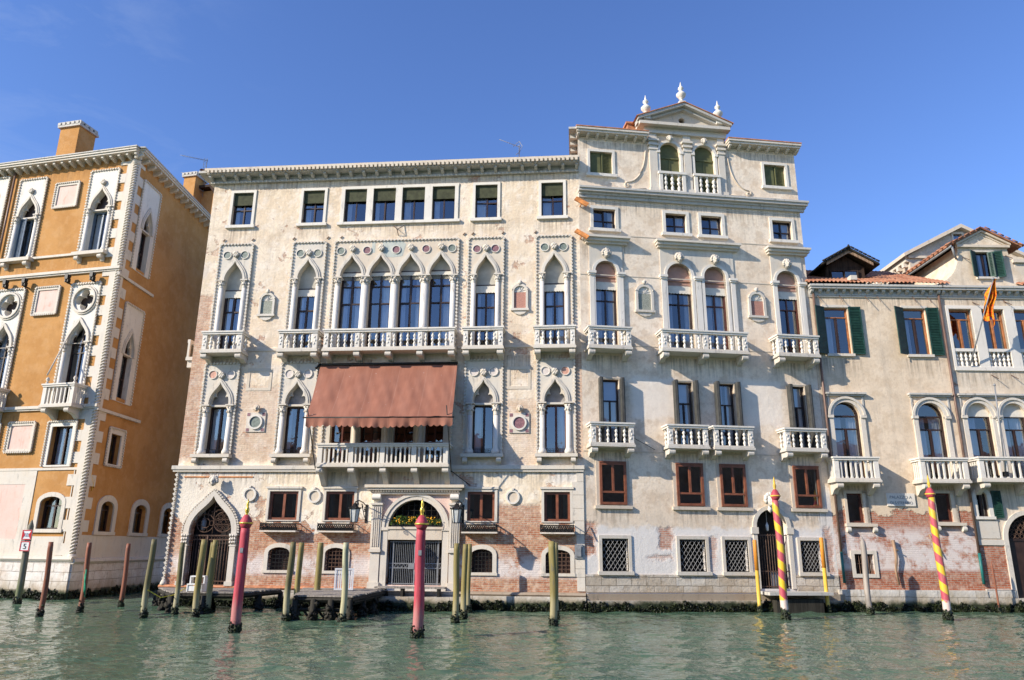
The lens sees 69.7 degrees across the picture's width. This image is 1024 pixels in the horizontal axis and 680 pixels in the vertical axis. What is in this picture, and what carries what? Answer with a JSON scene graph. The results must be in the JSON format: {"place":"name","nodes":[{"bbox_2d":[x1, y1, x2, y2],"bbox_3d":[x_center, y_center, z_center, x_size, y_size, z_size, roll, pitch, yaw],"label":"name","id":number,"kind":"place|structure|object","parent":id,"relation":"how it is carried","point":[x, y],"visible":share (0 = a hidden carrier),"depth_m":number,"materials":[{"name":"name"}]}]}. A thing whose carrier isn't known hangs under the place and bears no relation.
{"place":"outdoors","nodes":[
{"label":"outdoors","id":0,"kind":"place"},
{"bbox_2d":[0,589,1023,679],"bbox_3d":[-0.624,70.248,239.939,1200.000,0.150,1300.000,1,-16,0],"label":"water","id":1,"kind":"structure","parent":0,"point":[105,637],"depth_m":18.68,"materials":[{"name":"green liquid"}]},
{"bbox_2d":[12,520,33,603],"bbox_3d":[-20.035,9.495,30.112,0.400,4.150,0.389,1,-16,0],"label":"sign pole","id":2,"kind":"object","parent":1,"relation":"in","point":[26,539],"visible":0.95,"depth_m":30.16,"materials":[{"name":"grey wood"}]},
{"bbox_2d":[35,542,53,616],"bbox_3d":[-15.877,8.533,24.937,0.287,3.260,0.280,7,-17,-20],"label":"mooring pole","id":3,"kind":"object","parent":1,"relation":"in","point":[40,612],"visible":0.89,"depth_m":24.98,"materials":[{"name":"brown paint"}]},
{"bbox_2d":[75,543,91,612],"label":"mooring pole","id":4,"kind":"object","parent":1,"relation":"in","point":[80,607],"visible":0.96,"depth_m":26.97,"materials":[{"name":"brown paint"}]},
{"bbox_2d":[0,120,213,599],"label":"orange palace","id":5,"kind":"structure","parent":1,"relation":"on","point":[102,256],"depth_m":37.96,"materials":[{"name":"paint"}]},
{"bbox_2d":[0,176,11,229],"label":"gothic window","id":6,"kind":"structure","parent":5,"relation":"in","point":[5,182],"depth_m":40.28,"materials":[{"name":"white stone"}]},
{"bbox_2d":[0,287,26,406],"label":"gothic window","id":7,"kind":"structure","parent":5,"relation":"in","point":[12,300],"depth_m":37.78,"materials":[{"name":"white stone"}]},
{"bbox_2d":[0,176,48,270],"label":"gothic window","id":8,"kind":"structure","parent":5,"relation":"in","point":[31,195],"depth_m":39.45,"materials":[{"name":"white stone"}]},
{"bbox_2d":[33,492,65,532],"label":"arched window","id":9,"kind":"structure","parent":5,"relation":"in","point":[55,495],"depth_m":34.27,"materials":[{"name":"stone"}]},
{"bbox_2d":[39,419,78,466],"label":"window","id":10,"kind":"structure","parent":5,"relation":"in","point":[60,424],"depth_m":35.23,"materials":[{"name":"white stone"}]},
{"bbox_2d":[49,281,102,402],"bbox_3d":[-21.498,0.145,36.566,1.877,6.308,0.654,-3,-16,13],"label":"gothic window","id":11,"kind":"structure","parent":5,"relation":"in","point":[84,298],"depth_m":36.67,"materials":[{"name":"white stone"}]},
{"bbox_2d":[71,167,120,263],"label":"gothic window","id":12,"kind":"structure","parent":5,"relation":"in","point":[102,189],"depth_m":38.49,"materials":[{"name":"white stone"}]},
{"bbox_2d":[92,495,117,534],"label":"arched window","id":13,"kind":"structure","parent":5,"relation":"in","point":[109,498],"depth_m":36.02,"materials":[{"name":"stone"}]},
{"bbox_2d":[103,426,126,468],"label":"window","id":14,"kind":"structure","parent":5,"relation":"in","point":[112,430],"depth_m":36.94,"materials":[{"name":"white stone"}]},
{"bbox_2d":[110,301,145,405],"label":"gothic window","id":15,"kind":"structure","parent":5,"relation":"in","point":[129,345],"depth_m":37.97,"materials":[{"name":"white stone"}]},
{"bbox_2d":[127,499,149,535],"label":"arched window","id":16,"kind":"structure","parent":5,"relation":"in","point":[143,502],"depth_m":39.10,"materials":[{"name":"stone"}]},
{"bbox_2d":[130,179,161,279],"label":"gothic window","id":17,"kind":"structure","parent":5,"relation":"in","point":[151,198],"depth_m":39.78,"materials":[{"name":"white stone"}]},
{"bbox_2d":[157,503,172,536],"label":"arched window","id":18,"kind":"structure","parent":5,"relation":"in","point":[168,505],"depth_m":41.52,"materials":[{"name":"stone"}]},
{"bbox_2d":[117,544,130,606],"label":"mooring pole","id":19,"kind":"object","parent":1,"relation":"in","point":[120,602],"visible":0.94,"depth_m":29.23,"materials":[{"name":"brown paint"}]},
{"bbox_2d":[138,539,156,618],"bbox_3d":[-12.536,8.592,25.260,0.316,3.380,0.336,8,-17,-24],"label":"mooring pole","id":20,"kind":"object","parent":1,"relation":"in","point":[143,612],"visible":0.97,"depth_m":25.26,"materials":[{"name":"green paint"}]},
{"bbox_2d":[171,542,184,615],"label":"mooring pole","id":21,"kind":"object","parent":1,"relation":"in","point":[174,608],"visible":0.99,"depth_m":26.48,"materials":[{"name":"green paint"}]},
{"bbox_2d":[190,539,207,617],"bbox_3d":[-10.875,8.661,25.473,0.339,3.390,0.342,12,-19,-34],"label":"mooring pole","id":22,"kind":"object","parent":1,"relation":"in","point":[195,610],"visible":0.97,"depth_m":25.49,"materials":[{"name":"green paint"}]},
{"bbox_2d":[203,540,217,613],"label":"mooring pole","id":23,"kind":"object","parent":1,"relation":"in","point":[208,605],"visible":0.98,"depth_m":27.01,"materials":[{"name":"green paint"}]},
{"bbox_2d":[152,587,283,613],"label":"jetty","id":24,"kind":"object","parent":1,"relation":"in","point":[166,603],"visible":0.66,"depth_m":28.03,"materials":[{"name":"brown wood"}]},
{"bbox_2d":[227,499,252,632],"bbox_3d":[-8.019,7.013,21.698,0.431,4.560,0.423,1,-16,0],"label":"mooring pole","id":25,"kind":"object","parent":1,"relation":"in","point":[235,622],"visible":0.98,"depth_m":21.61,"materials":[{"name":"red paint"}]},
{"bbox_2d":[281,542,295,620],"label":"mooring pole","id":26,"kind":"object","parent":1,"relation":"in","point":[285,616],"visible":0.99,"depth_m":24.85,"materials":[{"name":"green paint"}]},
{"bbox_2d":[293,542,303,597],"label":"mooring pole","id":27,"kind":"object","parent":1,"relation":"in","point":[299,568],"visible":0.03,"depth_m":27.11,"materials":[{"name":"green paint"}]},
{"bbox_2d":[314,543,323,607],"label":"mooring pole","id":28,"kind":"object","parent":1,"relation":"in","point":[318,571],"visible":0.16,"depth_m":28.47,"materials":[{"name":"green paint"}]},
{"bbox_2d":[289,588,387,620],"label":"jetty","id":29,"kind":"object","parent":1,"relation":"in","point":[330,597],"visible":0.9,"depth_m":25.01,"materials":[{"name":"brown wood"}]},
{"bbox_2d":[337,543,348,621],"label":"mooring pole","id":30,"kind":"object","parent":1,"relation":"in","point":[342,614],"visible":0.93,"depth_m":24.31,"materials":[{"name":"green paint"}]},
{"bbox_2d":[158,155,585,611],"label":"gothic palace","id":31,"kind":"structure","parent":1,"relation":"on","point":[471,267],"depth_m":32.47,"materials":[{"name":"paint"}]},
{"bbox_2d":[174,474,238,585],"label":"water door","id":32,"kind":"structure","parent":31,"relation":"in","point":[219,522],"depth_m":31.37,"materials":[{"name":"stone"}]},
{"bbox_2d":[190,362,240,464],"bbox_3d":[-13.056,3.275,32.724,1.750,4.661,0.799,-1,-16,5],"label":"gothic window","id":33,"kind":"structure","parent":31,"relation":"in","point":[220,385],"depth_m":32.78,"materials":[{"name":"stone"}]},
{"bbox_2d":[208,242,253,348],"bbox_3d":[-13.009,-1.962,34.268,1.722,5.341,0.676,-1,-16,5],"label":"gothic window","id":34,"kind":"structure","parent":31,"relation":"in","point":[233,275],"depth_m":34.36,"materials":[{"name":"stone"}]},
{"bbox_2d":[225,190,256,228],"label":"window","id":35,"kind":"structure","parent":31,"relation":"in","point":[244,200],"depth_m":35.51,"materials":[{"name":"white stone"}]},
{"bbox_2d":[261,543,289,572],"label":"window","id":36,"kind":"structure","parent":31,"relation":"in","point":[279,558],"depth_m":30.81,"materials":[{"name":"stone"}]},
{"bbox_2d":[259,486,302,531],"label":"window","id":37,"kind":"structure","parent":31,"relation":"in","point":[296,491],"depth_m":31.28,"materials":[{"name":"stone"}]},
{"bbox_2d":[269,361,318,464],"bbox_3d":[-9.489,3.221,32.420,1.790,4.661,0.799,-1,-16,5],"label":"gothic window","id":38,"kind":"structure","parent":31,"relation":"in","point":[298,380],"depth_m":32.52,"materials":[{"name":"stone"}]},
{"bbox_2d":[284,240,326,347],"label":"gothic window","id":39,"kind":"structure","parent":31,"relation":"in","point":[308,259],"depth_m":34.07,"materials":[{"name":"stone"}]},
{"bbox_2d":[296,187,327,226],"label":"window","id":40,"kind":"structure","parent":31,"relation":"in","point":[321,197],"depth_m":35.22,"materials":[{"name":"white stone"}]},
{"bbox_2d":[322,543,349,573],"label":"window","id":41,"kind":"structure","parent":31,"relation":"in","point":[334,557],"depth_m":30.61,"materials":[{"name":"stone"}]},
{"bbox_2d":[316,486,358,532],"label":"window","id":42,"kind":"structure","parent":31,"relation":"in","point":[330,491],"depth_m":31.15,"materials":[{"name":"stone"}]},
{"bbox_2d":[348,500,367,522],"bbox_3d":[-6.207,6.999,29.980,0.547,0.919,1.950,-1,-16,5],"label":"wall lantern","id":43,"kind":"object","parent":31,"relation":"attached to","point":[354,510],"depth_m":29.21,"materials":[{"name":"black metal"}]},
{"bbox_2d":[303,362,469,484],"bbox_3d":[-5.338,3.319,30.906,7.096,5.354,1.942,-1,-16,5],"label":"awning","id":44,"kind":"object","parent":31,"relation":"attached to","point":[389,394],"visible":1,"depth_m":31.08,"materials":[{"name":"red fabric"}]},
{"bbox_2d":[327,237,459,347],"bbox_3d":[-5.363,-2.093,33.566,5.942,5.341,0.779,-1,-16,5],"label":"gothic window","id":45,"kind":"structure","parent":31,"relation":"in","point":[425,260],"depth_m":33.76,"materials":[{"name":"stone"}]},
{"bbox_2d":[390,514,440,526],"bbox_3d":[-4.012,7.483,30.568,2.156,0.544,0.381,-1,-16,5],"label":"flower box","id":46,"kind":"object","parent":31,"relation":"on","point":[435,523],"visible":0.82,"depth_m":30.49,"materials":[{"name":"multicoloured plant"}]},
{"bbox_2d":[461,487,498,533],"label":"window","id":47,"kind":"structure","parent":31,"relation":"in","point":[468,508],"depth_m":30.54,"materials":[{"name":"stone"}]},
{"bbox_2d":[460,358,503,464],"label":"gothic window","id":48,"kind":"structure","parent":31,"relation":"in","point":[483,384],"depth_m":31.80,"materials":[{"name":"stone"}]},
{"bbox_2d":[471,544,496,575],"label":"window","id":49,"kind":"structure","parent":31,"relation":"in","point":[484,559],"depth_m":30.08,"materials":[{"name":"stone"}]},
{"bbox_2d":[465,236,504,344],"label":"gothic window","id":50,"kind":"structure","parent":31,"relation":"in","point":[485,273],"depth_m":33.37,"materials":[{"name":"stone"}]},
{"bbox_2d":[470,182,501,221],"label":"window","id":51,"kind":"structure","parent":31,"relation":"in","point":[481,193],"depth_m":34.53,"materials":[{"name":"white stone"}]},
{"bbox_2d":[537,179,567,219],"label":"window","id":52,"kind":"structure","parent":31,"relation":"in","point":[548,190],"depth_m":34.26,"materials":[{"name":"white stone"}]},
{"bbox_2d":[535,234,573,343],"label":"gothic window","id":53,"kind":"structure","parent":31,"relation":"in","point":[553,254],"depth_m":33.10,"materials":[{"name":"stone"}]},
{"bbox_2d":[535,357,577,464],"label":"gothic window","id":54,"kind":"structure","parent":31,"relation":"in","point":[555,385],"depth_m":31.53,"materials":[{"name":"stone"}]},
{"bbox_2d":[540,487,573,533],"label":"window","id":55,"kind":"structure","parent":31,"relation":"in","point":[546,492],"depth_m":30.34,"materials":[{"name":"stone"}]},
{"bbox_2d":[541,545,574,576],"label":"window","id":56,"kind":"structure","parent":31,"relation":"in","point":[566,560],"depth_m":29.77,"materials":[{"name":"stone"}]},
{"bbox_2d":[410,498,428,638],"bbox_3d":[-2.578,6.726,20.476,0.430,4.540,0.423,1,-16,0],"label":"mooring pole","id":57,"kind":"object","parent":1,"relation":"in","point":[417,629],"visible":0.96,"depth_m":20.39,"materials":[{"name":"red paint"}]},
{"bbox_2d":[450,543,459,622],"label":"mooring pole","id":58,"kind":"object","parent":1,"relation":"in","point":[455,617],"visible":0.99,"depth_m":24.54,"materials":[{"name":"green paint"}]},
{"bbox_2d":[459,544,467,619],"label":"mooring pole","id":59,"kind":"object","parent":1,"relation":"in","point":[463,615],"visible":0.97,"depth_m":25.80,"materials":[{"name":"green paint"}]},
{"bbox_2d":[466,544,471,612],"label":"mooring pole","id":60,"kind":"object","parent":1,"relation":"in","point":[468,606],"visible":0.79,"depth_m":28.46,"materials":[{"name":"green paint"}]},
{"bbox_2d":[0,583,1023,612],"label":"quay","id":61,"kind":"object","parent":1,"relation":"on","point":[854,606],"visible":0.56,"depth_m":29.63,"materials":[{"name":"grey stone"}]},
{"bbox_2d":[548,541,558,625],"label":"mooring pole","id":62,"kind":"object","parent":1,"relation":"in","point":[553,620],"visible":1,"depth_m":24.00,"materials":[{"name":"green paint"}]},
{"bbox_2d":[569,82,848,612],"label":"baroque palace","id":63,"kind":"structure","parent":1,"relation":"on","point":[702,423],"depth_m":32.43,"materials":[{"name":"paint"}]},
{"bbox_2d":[586,148,617,177],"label":"window","id":64,"kind":"structure","parent":63,"relation":"in","point":[598,164],"depth_m":34.71,"materials":[{"name":"white stone"}]},
{"bbox_2d":[589,205,620,232],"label":"window","id":65,"kind":"structure","parent":63,"relation":"in","point":[609,222],"depth_m":33.95,"materials":[{"name":"white stone"}]},
{"bbox_2d":[583,234,630,344],"bbox_3d":[4.259,-2.137,32.920,2.120,5.200,0.830,3,-16,-7],"label":"arched window","id":66,"kind":"structure","parent":63,"relation":"in","point":[602,248],"depth_m":33.16,"materials":[{"name":"stone"}]},
{"bbox_2d":[598,376,626,442],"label":"window","id":67,"kind":"structure","parent":63,"relation":"in","point":[608,390],"depth_m":31.57,"materials":[{"name":"stone"}]},
{"bbox_2d":[595,460,632,508],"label":"window","id":68,"kind":"structure","parent":63,"relation":"in","point":[599,491],"depth_m":30.51,"materials":[{"name":"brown wood"}]},
{"bbox_2d":[598,535,633,574],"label":"window","id":69,"kind":"structure","parent":63,"relation":"in","point":[622,537],"depth_m":29.83,"materials":[{"name":"stone"}]},
{"bbox_2d":[657,135,686,191],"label":"arched window","id":70,"kind":"structure","parent":63,"relation":"in","point":[669,175],"depth_m":35.15,"materials":[{"name":"white stone"}]},
{"bbox_2d":[661,210,692,236],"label":"window","id":71,"kind":"structure","parent":63,"relation":"in","point":[677,222],"depth_m":34.38,"materials":[{"name":"white stone"}]},
{"bbox_2d":[672,379,701,444],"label":"window","id":72,"kind":"structure","parent":63,"relation":"in","point":[681,396],"depth_m":31.91,"materials":[{"name":"stone"}]},
{"bbox_2d":[672,462,710,509],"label":"window","id":73,"kind":"structure","parent":63,"relation":"in","point":[675,471],"depth_m":30.93,"materials":[{"name":"brown wood"}]},
{"bbox_2d":[676,536,712,574],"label":"window","id":74,"kind":"structure","parent":63,"relation":"in","point":[706,542],"depth_m":30.24,"materials":[{"name":"stone"}]},
{"bbox_2d":[654,238,740,349],"bbox_3d":[8.537,-1.949,33.450,4.030,5.200,0.829,3,-16,-7],"label":"arched window","id":75,"kind":"structure","parent":63,"relation":"in","point":[697,256],"depth_m":33.68,"materials":[{"name":"stone"}]},
{"bbox_2d":[691,138,721,194],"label":"arched window","id":76,"kind":"structure","parent":63,"relation":"in","point":[703,175],"depth_m":35.34,"materials":[{"name":"white stone"}]},
{"bbox_2d":[697,212,727,239],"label":"window","id":77,"kind":"structure","parent":63,"relation":"in","point":[713,229],"depth_m":34.61,"materials":[{"name":"white stone"}]},
{"bbox_2d":[714,381,743,445],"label":"window","id":78,"kind":"structure","parent":63,"relation":"in","point":[729,416],"depth_m":32.13,"materials":[{"name":"stone"}]},
{"bbox_2d":[715,463,753,510],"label":"window","id":79,"kind":"structure","parent":63,"relation":"in","point":[719,476],"depth_m":31.17,"materials":[{"name":"brown wood"}]},
{"bbox_2d":[721,536,754,575],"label":"window","id":80,"kind":"structure","parent":63,"relation":"in","point":[750,572],"depth_m":30.46,"materials":[{"name":"stone"}]},
{"bbox_2d":[751,492,796,588],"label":"water door","id":81,"kind":"structure","parent":63,"relation":"in","point":[763,528],"depth_m":30.98,"materials":[{"name":"stone"}]},
{"bbox_2d":[761,162,791,190],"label":"window","id":82,"kind":"structure","parent":63,"relation":"in","point":[772,177],"depth_m":35.77,"materials":[{"name":"white stone"}]},
{"bbox_2d":[769,217,798,243],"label":"window","id":83,"kind":"structure","parent":63,"relation":"in","point":[783,235],"depth_m":35.03,"materials":[{"name":"white stone"}]},
{"bbox_2d":[764,245,810,352],"bbox_3d":[12.884,-1.758,33.990,2.120,5.200,0.826,3,-16,-7],"label":"arched window","id":84,"kind":"structure","parent":63,"relation":"in","point":[782,258],"depth_m":34.23,"materials":[{"name":"stone"}]},
{"bbox_2d":[786,384,816,447],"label":"window","id":85,"kind":"structure","parent":63,"relation":"in","point":[792,398],"depth_m":32.51,"materials":[{"name":"stone"}]},
{"bbox_2d":[788,465,827,511],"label":"window","id":86,"kind":"structure","parent":63,"relation":"in","point":[796,507],"depth_m":31.57,"materials":[{"name":"brown wood"}]},
{"bbox_2d":[796,537,829,575],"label":"window","id":87,"kind":"structure","parent":63,"relation":"in","point":[810,539],"depth_m":30.85,"materials":[{"name":"stone"}]},
{"bbox_2d":[752,540,762,612],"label":"mooring pole","id":88,"kind":"object","parent":1,"relation":"in","point":[759,608],"visible":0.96,"depth_m":29.76,"materials":[{"name":"yellow paint"}]},
{"bbox_2d":[770,477,791,619],"bbox_3d":[9.874,8.001,27.044,0.407,5.870,0.410,3,-16,-9],"label":"mooring pole","id":89,"kind":"object","parent":1,"relation":"in","point":[775,495],"visible":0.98,"depth_m":26.93,"materials":[{"name":"red paint"}]},
{"bbox_2d":[819,537,831,612],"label":"mooring pole","id":90,"kind":"object","parent":1,"relation":"in","point":[828,608],"visible":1,"depth_m":30.10,"materials":[{"name":"yellow paint"}]},
{"bbox_2d":[860,537,874,614],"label":"mooring pole","id":91,"kind":"object","parent":1,"relation":"in","point":[869,607],"visible":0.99,"depth_m":29.43,"materials":[{"name":"grey wood"}]},
{"bbox_2d":[794,244,989,611],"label":"beige house","id":92,"kind":"structure","parent":1,"relation":"on","point":[888,400],"depth_m":32.57,"materials":[{"name":"paint"}]},
{"bbox_2d":[815,305,865,356],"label":"window","id":93,"kind":"structure","parent":92,"relation":"in","point":[825,340],"depth_m":33.69,"materials":[{"name":"wood"}]},
{"bbox_2d":[828,396,869,477],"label":"arched window","id":94,"kind":"structure","parent":92,"relation":"in","point":[851,434],"depth_m":32.59,"materials":[{"name":"stone"}]},
{"bbox_2d":[843,490,877,532],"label":"window","id":95,"kind":"structure","parent":92,"relation":"in","point":[848,524],"depth_m":31.51,"materials":[{"name":"stone"}]},
{"bbox_2d":[850,550,879,577],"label":"window","id":96,"kind":"structure","parent":92,"relation":"in","point":[852,552],"depth_m":30.93,"materials":[{"name":"stone"}]},
{"bbox_2d":[885,493,915,505],"bbox_3d":[16.732,6.876,31.657,1.220,0.540,0.079,1,-16,0],"label":"stone plaque","id":97,"kind":"object","parent":92,"relation":"attached to","point":[900,499],"visible":1,"depth_m":31.63,"materials":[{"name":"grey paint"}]},
{"bbox_2d":[894,306,944,357],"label":"window","id":98,"kind":"structure","parent":92,"relation":"in","point":[932,314],"depth_m":33.71,"materials":[{"name":"wood"}]},
{"bbox_2d":[911,397,957,478],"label":"arched window","id":99,"kind":"structure","parent":92,"relation":"in","point":[934,430],"depth_m":32.62,"materials":[{"name":"stone"}]},
{"bbox_2d":[933,490,967,531],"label":"window","id":100,"kind":"structure","parent":92,"relation":"in","point":[954,507],"depth_m":31.56,"materials":[{"name":"stone"}]},
{"bbox_2d":[925,475,953,620],"bbox_3d":[15.857,8.049,27.283,0.398,6.010,0.406,-13,-20,39],"label":"mooring pole","id":101,"kind":"object","parent":1,"relation":"in","point":[930,494],"visible":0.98,"depth_m":27.23,"materials":[{"name":"red paint"}]},
{"bbox_2d":[866,224,1023,283],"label":"pale gabled house","id":102,"kind":"structure","parent":1,"relation":"on","point":[906,261],"depth_m":41.36,"materials":[{"name":"paint"}]},
{"bbox_2d":[888,226,1023,611],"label":"gabled house","id":103,"kind":"structure","parent":1,"relation":"on","point":[970,265],"depth_m":33.22,"materials":[{"name":"paint"}]},
{"bbox_2d":[960,397,1004,478],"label":"arched window","id":104,"kind":"structure","parent":103,"relation":"in","point":[970,411],"depth_m":32.67,"materials":[{"name":"stone"}]},
{"bbox_2d":[969,277,996,365],"bbox_3d":[21.227,-0.786,32.985,0.551,3.636,1.853,6,-17,-17],"label":"flag","id":105,"kind":"object","parent":103,"relation":"attached to","point":[990,298],"visible":1,"depth_m":32.82,"materials":[{"name":"orange fabric"}]},
{"bbox_2d":[971,489,1004,518],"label":"arched window","id":106,"kind":"structure","parent":103,"relation":"in","point":[994,500],"depth_m":31.63,"materials":[{"name":"white stone"}]},
{"bbox_2d":[970,250,1006,279],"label":"attic window","id":107,"kind":"structure","parent":103,"relation":"in","point":[995,258],"depth_m":34.59,"materials":[{"name":"wood"}]},
{"bbox_2d":[998,398,1023,477],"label":"arched window","id":108,"kind":"structure","parent":103,"relation":"in","point":[1006,408],"depth_m":32.78,"materials":[{"name":"stone"}]},
{"bbox_2d":[1003,511,1023,597],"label":"boat door","id":109,"kind":"structure","parent":103,"relation":"in","point":[1013,529],"depth_m":31.24,"materials":[{"name":"stone"}]},
{"bbox_2d":[0,0,1023,270],"label":"sky","id":110,"kind":"structure","parent":0,"point":[907,116],"materials":[{"name":"blue"}]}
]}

